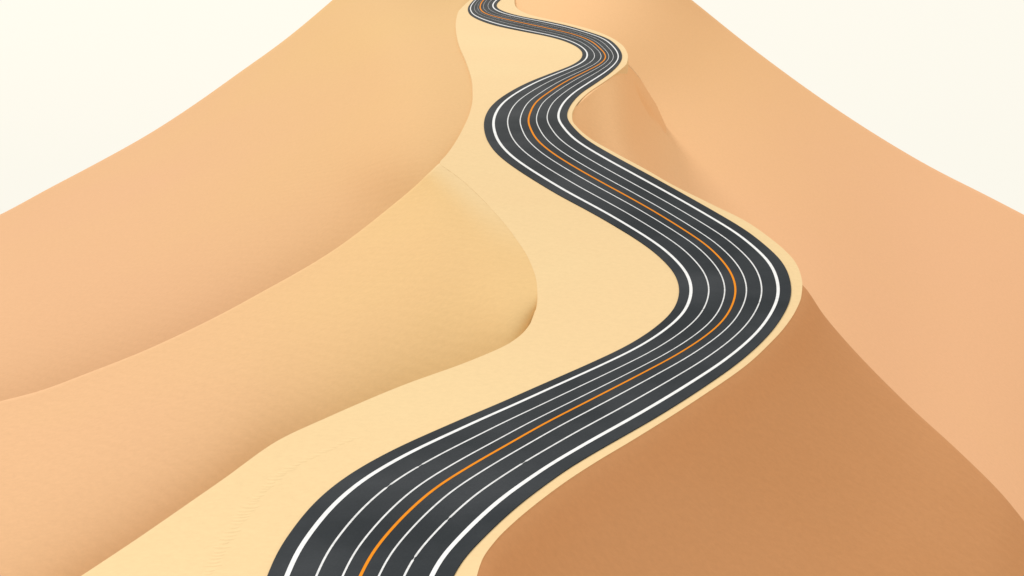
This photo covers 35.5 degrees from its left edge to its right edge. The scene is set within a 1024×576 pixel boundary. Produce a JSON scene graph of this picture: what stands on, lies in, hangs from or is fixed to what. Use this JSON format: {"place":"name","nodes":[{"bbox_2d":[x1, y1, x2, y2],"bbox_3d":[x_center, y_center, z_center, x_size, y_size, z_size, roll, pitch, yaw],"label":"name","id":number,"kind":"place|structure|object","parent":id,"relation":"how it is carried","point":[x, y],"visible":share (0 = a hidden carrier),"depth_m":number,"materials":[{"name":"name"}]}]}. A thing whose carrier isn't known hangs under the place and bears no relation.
{"place":"outdoors","nodes":[
{"label":"outdoors","id":0,"kind":"place"},
{"bbox_2d":[0,0,471,400],"bbox_3d":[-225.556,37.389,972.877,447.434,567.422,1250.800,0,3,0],"label":"dune","id":1,"kind":"structure","parent":0,"point":[332,125],"depth_m":536.95,"materials":[{"name":"orange sand"}]},
{"bbox_2d":[0,163,536,575],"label":"dune","id":2,"kind":"structure","parent":0,"point":[430,273],"depth_m":325.60,"materials":[{"name":"beige sand"}]},
{"bbox_2d":[82,0,801,575],"bbox_3d":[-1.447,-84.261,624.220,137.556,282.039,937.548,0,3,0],"label":"sand ridge","id":3,"kind":"structure","parent":0,"point":[604,288],"depth_m":300.40,"materials":[{"name":"beige sand"}]},
{"bbox_2d":[202,437,360,574],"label":"sand ripples","id":4,"kind":"object","parent":3,"relation":"on","point":[238,521],"visible":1,"depth_m":222.19},
{"bbox_2d":[0,0,1023,214],"label":"sky","id":5,"kind":"structure","parent":0,"point":[941,82],"materials":[{"name":"white"}]},
{"bbox_2d":[267,0,790,575],"bbox_3d":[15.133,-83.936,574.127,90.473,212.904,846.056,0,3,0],"label":"road","id":6,"kind":"structure","parent":0,"point":[445,500],"depth_m":283.08,"materials":[{"name":"black asphalt"}]},
{"bbox_2d":[573,65,688,192],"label":"dune","id":7,"kind":"structure","parent":0,"point":[619,114],"depth_m":547.37,"materials":[{"name":"orange sand"}]},
{"bbox_2d":[477,285,1023,575],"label":"dune","id":8,"kind":"structure","parent":0,"point":[807,441],"depth_m":267.49,"materials":[{"name":"orange sand"}]},
{"bbox_2d":[515,0,1023,519],"bbox_3d":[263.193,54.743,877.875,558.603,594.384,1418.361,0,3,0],"label":"dune","id":9,"kind":"structure","parent":0,"point":[911,268],"depth_m":692.51,"materials":[{"name":"orange sand"}]}
]}

